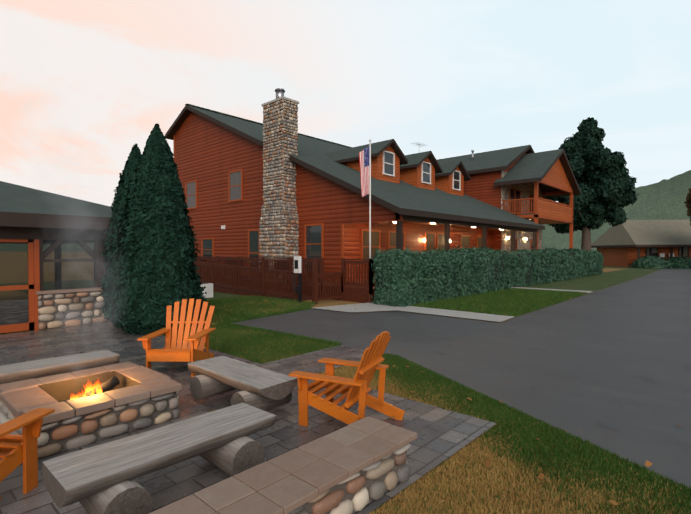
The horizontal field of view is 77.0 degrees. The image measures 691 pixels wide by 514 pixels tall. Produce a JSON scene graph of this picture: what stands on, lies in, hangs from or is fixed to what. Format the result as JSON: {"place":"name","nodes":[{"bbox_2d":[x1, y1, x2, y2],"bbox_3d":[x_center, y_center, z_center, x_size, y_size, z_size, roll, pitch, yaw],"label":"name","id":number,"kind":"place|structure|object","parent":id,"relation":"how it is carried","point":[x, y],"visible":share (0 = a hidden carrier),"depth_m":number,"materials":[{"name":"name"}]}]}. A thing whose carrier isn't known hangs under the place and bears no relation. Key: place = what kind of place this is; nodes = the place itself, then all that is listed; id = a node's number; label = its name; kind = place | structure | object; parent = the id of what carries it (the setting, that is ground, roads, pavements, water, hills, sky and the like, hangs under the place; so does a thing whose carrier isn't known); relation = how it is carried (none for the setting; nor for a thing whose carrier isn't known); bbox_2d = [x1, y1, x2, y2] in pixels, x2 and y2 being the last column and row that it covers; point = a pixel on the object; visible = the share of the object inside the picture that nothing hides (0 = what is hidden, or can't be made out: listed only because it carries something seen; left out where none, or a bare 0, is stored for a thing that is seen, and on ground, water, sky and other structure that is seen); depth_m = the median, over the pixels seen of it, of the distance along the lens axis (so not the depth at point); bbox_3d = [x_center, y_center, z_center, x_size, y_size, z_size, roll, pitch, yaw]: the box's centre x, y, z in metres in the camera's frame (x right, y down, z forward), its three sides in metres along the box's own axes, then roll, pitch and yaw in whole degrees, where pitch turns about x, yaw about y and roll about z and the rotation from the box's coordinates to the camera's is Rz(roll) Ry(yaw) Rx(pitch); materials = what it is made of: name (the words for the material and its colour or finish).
{"place":"outdoors","nodes":[
{"label":"outdoors","id":0,"kind":"place"},
{"bbox_2d":[1,49,122,387],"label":"smoke","id":1,"kind":"object","parent":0,"point":[73,240],"visible":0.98,"depth_m":4.67,"materials":[{"name":"white"}]},
{"bbox_2d":[0,279,326,363],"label":"lawn","id":2,"kind":"structure","parent":0,"point":[216,295],"depth_m":20.22,"materials":[{"name":"green plant"}]},
{"bbox_2d":[99,143,140,327],"bbox_3d":[-5.051,-0.534,10.555,1.679,4.411,1.716,1,1,42],"label":"tree","id":3,"kind":"object","parent":2,"relation":"on","point":[126,176],"depth_m":10.15,"materials":[{"name":"green plant"}]},
{"bbox_2d":[109,123,207,334],"bbox_3d":[-4.249,-0.650,9.759,1.966,4.665,1.953,1,1,42],"label":"tree","id":4,"kind":"object","parent":2,"relation":"on","point":[155,249],"visible":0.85,"depth_m":9.20,"materials":[{"name":"green plant"}]},
{"bbox_2d":[199,282,212,297],"bbox_3d":[-5.548,1.288,16.814,0.600,0.570,0.605,1,1,42],"label":"utility box","id":5,"kind":"object","parent":2,"relation":"on","point":[208,289],"visible":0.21,"depth_m":16.68,"materials":[{"name":"white"}]},
{"bbox_2d":[162,323,335,363],"bbox_3d":[-2.129,1.677,8.858,3.794,0.019,1.806,1,1,42],"label":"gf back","id":6,"kind":"object","parent":2,"relation":"on","point":[297,347],"visible":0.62,"depth_m":8.28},
{"bbox_2d":[190,295,314,327],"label":"grass blades","id":7,"kind":"object","parent":2,"relation":"on","point":[250,308],"visible":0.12,"depth_m":13.63,"materials":[{"name":"green plant"}]},
{"bbox_2d":[191,295,315,325],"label":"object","id":8,"kind":"object","parent":2,"relation":"on","point":[235,309],"visible":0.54,"depth_m":13.69,"materials":[{"name":"green plant"}]},
{"bbox_2d":[196,326,332,362],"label":"grass","id":9,"kind":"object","parent":2,"relation":"on","point":[258,347],"visible":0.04,"depth_m":8.29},
{"bbox_2d":[293,256,304,302],"bbox_3d":[-1.611,0.789,14.982,0.401,1.620,0.400,1,1,42],"label":"utility pedestal","id":10,"kind":"object","parent":2,"relation":"on","point":[298,269],"visible":0.92,"depth_m":14.87,"materials":[{"name":"grey"}]},
{"bbox_2d":[0,322,496,513],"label":"patio","id":11,"kind":"structure","parent":0,"point":[443,434],"depth_m":4.54,"materials":[{"name":"grey stone"}]},
{"bbox_2d":[0,408,54,493],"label":"chair","id":12,"kind":"object","parent":11,"relation":"on","point":[16,451],"visible":0.92,"depth_m":3.22,"materials":[{"name":"orange wood"}]},
{"bbox_2d":[0,350,119,383],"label":"bench plank","id":13,"kind":"object","parent":11,"relation":"on","point":[15,372],"visible":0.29,"depth_m":5.46,"materials":[{"name":"grey wood"}]},
{"bbox_2d":[0,391,179,457],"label":"pit stones","id":14,"kind":"object","parent":11,"relation":"on","point":[110,420],"visible":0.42,"depth_m":4.13,"materials":[{"name":"beige stone"}]},
{"bbox_2d":[70,382,101,399],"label":"flames","id":15,"kind":"object","parent":14,"relation":"in","point":[92,388],"visible":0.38,"depth_m":4.60,"materials":[{"name":"yellow"}]},
{"bbox_2d":[7,392,176,452],"bbox_3d":[-2.721,1.587,4.633,1.290,0.320,1.290,1,1,42],"label":"pit","id":16,"kind":"object","parent":11,"relation":"on","point":[155,414],"visible":0.08,"depth_m":4.14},
{"bbox_2d":[59,376,119,401],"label":"firewood logs","id":17,"kind":"object","parent":16,"relation":"in","point":[110,383],"visible":0.12,"depth_m":4.74,"materials":[{"name":"brown wood"}]},
{"bbox_2d":[0,361,181,424],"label":"fire pit cap","id":18,"kind":"object","parent":16,"relation":"on","point":[19,398],"visible":0.79,"depth_m":4.36,"materials":[{"name":"beige stone"}]},
{"bbox_2d":[38,371,140,402],"bbox_3d":[-2.721,1.554,4.633,0.770,0.385,0.770,1,1,42],"label":"pit liner","id":19,"kind":"object","parent":18,"relation":"in","point":[62,390],"visible":0.19,"depth_m":4.86,"materials":[{"name":"brown metal"}]},
{"bbox_2d":[79,436,264,513],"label":"bench log supports","id":20,"kind":"object","parent":11,"relation":"on","point":[232,458],"visible":0.5,"depth_m":2.77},
{"bbox_2d":[42,403,276,507],"bbox_3d":[-1.260,1.403,3.198,0.504,0.181,1.520,1,1,42],"label":"bench plank","id":21,"kind":"object","parent":20,"relation":"on","point":[73,477],"visible":0.96,"depth_m":2.97,"materials":[{"name":"grey wood"}]},
{"bbox_2d":[137,298,215,377],"bbox_3d":[-2.486,1.198,6.624,0.830,1.044,1.116,0,1,1],"label":"chair","id":22,"kind":"object","parent":11,"relation":"on","point":[192,350],"visible":0.98,"depth_m":6.75,"materials":[{"name":"orange wood"}]},
{"bbox_2d":[190,375,291,410],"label":"bench log supports","id":23,"kind":"object","parent":11,"relation":"on","point":[202,386],"visible":0.54,"depth_m":5.02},
{"bbox_2d":[187,356,297,399],"bbox_3d":[-1.228,1.399,5.037,1.490,0.183,0.503,1,1,42],"label":"bench plank","id":24,"kind":"object","parent":23,"relation":"on","point":[242,376],"visible":0.98,"depth_m":4.82,"materials":[{"name":"grey wood"}]},
{"bbox_2d":[0,309,681,504],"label":"fallen leaves","id":25,"kind":"object","parent":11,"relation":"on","point":[613,502],"visible":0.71,"depth_m":3.61,"materials":[{"name":"brown plant"}]},
{"bbox_2d":[289,331,404,425],"bbox_3d":[0.046,1.253,4.564,1.027,0.992,0.764,0,1,25],"label":"chair","id":26,"kind":"object","parent":11,"relation":"on","point":[356,389],"visible":0.94,"depth_m":4.45,"materials":[{"name":"orange wood"}]},
{"bbox_2d":[288,443,410,513],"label":"wall stones","id":27,"kind":"object","parent":11,"relation":"on","point":[325,502],"visible":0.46,"depth_m":3.00,"materials":[{"name":"beige stone"}]},
{"bbox_2d":[299,451,406,513],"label":"seat wall","id":28,"kind":"structure","parent":11,"relation":"on","point":[368,484],"depth_m":2.97,"materials":[{"name":"stone"}]},
{"bbox_2d":[149,416,416,513],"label":"wall cap","id":29,"kind":"object","parent":28,"relation":"on","point":[289,481],"visible":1,"depth_m":2.81,"materials":[{"name":"beige stone"}]},
{"bbox_2d":[0,252,686,513],"bbox_3d":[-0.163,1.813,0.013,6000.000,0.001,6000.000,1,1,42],"label":"ground","id":30,"kind":"structure","parent":0,"point":[324,303],"depth_m":18.45,"materials":[{"name":"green plant"}]},
{"bbox_2d":[0,226,107,332],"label":"gazebo frame","id":31,"kind":"object","parent":30,"relation":"on","point":[34,238],"visible":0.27,"depth_m":9.92,"materials":[{"name":"brown wood"}]},
{"bbox_2d":[0,240,104,324],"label":"window screen","id":32,"kind":"object","parent":31,"relation":"attached to","point":[19,297],"visible":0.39,"depth_m":10.03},
{"bbox_2d":[0,181,112,229],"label":"pavilion roof","id":33,"kind":"structure","parent":31,"relation":"on","point":[21,206],"depth_m":10.09,"materials":[{"name":"grey"}]},
{"bbox_2d":[38,291,109,329],"bbox_3d":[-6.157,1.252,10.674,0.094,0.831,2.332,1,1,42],"label":"stone wall","id":34,"kind":"structure","parent":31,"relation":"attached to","point":[48,311],"depth_m":10.28,"materials":[{"name":"grey stone"}]},
{"bbox_2d":[104,256,375,303],"bbox_3d":[-6.557,0.760,22.188,20.880,1.630,3.632,1,1,42],"label":"fence","id":35,"kind":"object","parent":30,"relation":"on","point":[235,279],"depth_m":16.88,"materials":[{"name":"brown wood"}]},
{"bbox_2d":[197,257,318,281],"bbox_3d":[-5.694,0.534,22.282,11.759,0.920,1.965,1,1,42],"label":"deck furniture","id":36,"kind":"object","parent":35,"relation":"on","point":[282,265],"visible":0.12,"depth_m":19.66,"materials":[{"name":"brown wood"}]},
{"bbox_2d":[259,99,298,278],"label":"chimney stones","id":37,"kind":"object","parent":30,"relation":"on","point":[282,152],"visible":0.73,"depth_m":20.37,"materials":[{"name":"grey stone"}]},
{"bbox_2d":[260,100,298,269],"bbox_3d":[-3.165,-2.886,20.892,1.950,8.800,0.920,1,1,42],"label":"chimney","id":38,"kind":"object","parent":30,"relation":"on","point":[272,241],"visible":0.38,"depth_m":20.42,"materials":[{"name":"grey stone"}]},
{"bbox_2d":[261,88,298,106],"bbox_3d":[-3.130,-7.646,20.825,1.620,0.720,0.990,1,1,42],"label":"chimney cap","id":39,"kind":"object","parent":38,"relation":"on","point":[280,92],"visible":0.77,"depth_m":20.61,"materials":[{"name":"silver metal"}]},
{"bbox_2d":[175,112,525,280],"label":"lodge walls","id":40,"kind":"structure","parent":30,"relation":"on","point":[209,155],"depth_m":23.68,"materials":[{"name":"brown wood"}]},
{"bbox_2d":[173,135,481,267],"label":"windows","id":41,"kind":"structure","parent":40,"relation":"attached to","point":[313,240],"depth_m":23.06,"materials":[{"name":"black glass"}]},
{"bbox_2d":[165,103,580,229],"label":"roof","id":42,"kind":"structure","parent":40,"relation":"on","point":[324,158],"depth_m":25.25,"materials":[{"name":"grey"}]},
{"bbox_2d":[342,145,463,195],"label":"dormers","id":43,"kind":"object","parent":40,"relation":"attached to","point":[385,164],"visible":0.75,"depth_m":25.24,"materials":[{"name":"brown wood"}]},
{"bbox_2d":[412,142,473,160],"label":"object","id":44,"kind":"object","parent":40,"relation":"on","point":[472,151],"visible":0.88,"depth_m":32.84,"materials":[{"name":"metal"}]},
{"bbox_2d":[502,159,572,249],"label":"balcony","id":45,"kind":"structure","parent":40,"relation":"attached to","point":[545,211],"depth_m":30.67,"materials":[{"name":"orange wood"}]},
{"bbox_2d":[369,139,371,257],"bbox_3d":[0.900,-1.360,15.910,0.100,5.890,0.095,1,1,42],"label":"flagpole","id":46,"kind":"object","parent":30,"relation":"on","point":[370,140],"visible":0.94,"depth_m":15.88,"materials":[{"name":"white metal"}]},
{"bbox_2d":[359,146,368,196],"bbox_3d":[0.682,-3.127,15.885,0.390,1.875,0.122,0,1,1],"label":"flag","id":47,"kind":"object","parent":46,"relation":"attached to","point":[364,163],"visible":1,"depth_m":15.89,"materials":[{"name":"fabric"}]},
{"bbox_2d":[314,303,513,321],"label":"walk","id":48,"kind":"structure","parent":30,"relation":"on","point":[365,307],"depth_m":12.98,"materials":[{"name":"concrete"}]},
{"bbox_2d":[346,213,536,282],"bbox_3d":[6.125,-0.200,23.072,3.100,3.365,15.200,1,1,42],"label":"porch","id":49,"kind":"object","parent":30,"relation":"on","point":[447,224],"visible":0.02,"depth_m":20.33,"materials":[{"name":"black wood"}]},
{"bbox_2d":[318,353,690,513],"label":"lawn","id":50,"kind":"structure","parent":30,"relation":"on","point":[564,455],"depth_m":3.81,"materials":[{"name":"green plant"}]},
{"bbox_2d":[501,171,541,251],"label":"windows","id":51,"kind":"structure","parent":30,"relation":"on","point":[526,189],"depth_m":31.78,"materials":[{"name":"glass"}]},
{"bbox_2d":[512,287,593,292],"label":"walk","id":52,"kind":"structure","parent":30,"relation":"on","point":[555,289],"depth_m":20.01,"materials":[{"name":"concrete"}]},
{"bbox_2d":[544,117,638,250],"bbox_3d":[22.213,-5.822,40.373,7.770,14.312,7.380,1,1,42],"label":"tree","id":53,"kind":"object","parent":30,"relation":"on","point":[598,167],"depth_m":38.81,"materials":[{"name":"green plant"}]},
{"bbox_2d":[603,266,641,268],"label":"lawn","id":54,"kind":"structure","parent":30,"relation":"on","point":[620,267],"depth_m":46.82,"materials":[{"name":"green plant"}]},
{"bbox_2d":[631,256,672,268],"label":"shrub","id":55,"kind":"object","parent":54,"relation":"on","point":[650,262],"visible":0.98,"depth_m":44.00,"materials":[{"name":"green plant"}]},
{"bbox_2d":[667,256,690,268],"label":"shrub","id":56,"kind":"object","parent":54,"relation":"on","point":[683,262],"visible":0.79,"depth_m":44.16,"materials":[{"name":"green plant"}]},
{"bbox_2d":[591,220,690,266],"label":"cabin","id":57,"kind":"object","parent":30,"relation":"on","point":[628,243],"visible":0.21,"depth_m":47.59,"materials":[{"name":"brown wood"}]},
{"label":"tree wood","id":58,"kind":"object","parent":30,"relation":"on","visible":0},
{"bbox_2d":[684,188,690,224],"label":"tree","id":59,"kind":"object","parent":58,"relation":"attached to","point":[688,202],"visible":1,"depth_m":42.15,"materials":[{"name":"green plant"}]},
{"bbox_2d":[0,170,690,251],"bbox_3d":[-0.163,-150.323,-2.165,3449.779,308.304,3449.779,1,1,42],"label":"hills","id":60,"kind":"structure","parent":0,"point":[664,199],"depth_m":1090.40,"materials":[{"name":"green plant"}]},
{"bbox_2d":[0,0,690,206],"label":"sky","id":61,"kind":"structure","parent":0,"point":[453,78],"materials":[{"name":"white"}]},
{"bbox_2d":[233,268,690,487],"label":"asphalt","id":62,"kind":"structure","parent":0,"point":[595,366],"depth_m":7.58,"materials":[{"name":"grey asphalt"}]},
{"bbox_2d":[217,306,341,345],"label":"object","id":63,"kind":"structure","parent":62,"relation":"on","point":[229,322],"depth_m":10.05,"materials":[{"name":"green plant"}]},
{"bbox_2d":[459,294,585,316],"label":"lawn","id":64,"kind":"structure","parent":0,"point":[541,308],"depth_m":13.80,"materials":[{"name":"green plant"}]},
{"bbox_2d":[371,246,512,306],"bbox_3d":[4.272,0.549,17.492,1.824,2.036,9.388,1,1,42],"label":"hedge","id":65,"kind":"object","parent":64,"relation":"on","point":[404,267],"depth_m":15.29,"materials":[{"name":"green plant"}]},
{"bbox_2d":[412,287,586,316],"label":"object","id":66,"kind":"object","parent":64,"relation":"on","point":[502,298],"visible":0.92,"depth_m":14.96,"materials":[{"name":"green plant"}]},
{"bbox_2d":[418,289,587,314],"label":"grass blades","id":67,"kind":"object","parent":64,"relation":"on","point":[508,302],"visible":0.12,"depth_m":14.86,"materials":[{"name":"green plant"}]},
{"bbox_2d":[522,269,659,291],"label":"lawn","id":68,"kind":"structure","parent":0,"point":[594,283],"depth_m":25.48,"materials":[{"name":"green plant"}]},
{"bbox_2d":[506,247,604,286],"bbox_3d":[13.878,0.386,27.947,1.842,2.064,17.229,1,1,42],"label":"hedge","id":69,"kind":"object","parent":68,"relation":"on","point":[593,263],"depth_m":24.73,"materials":[{"name":"green plant"}]}
]}

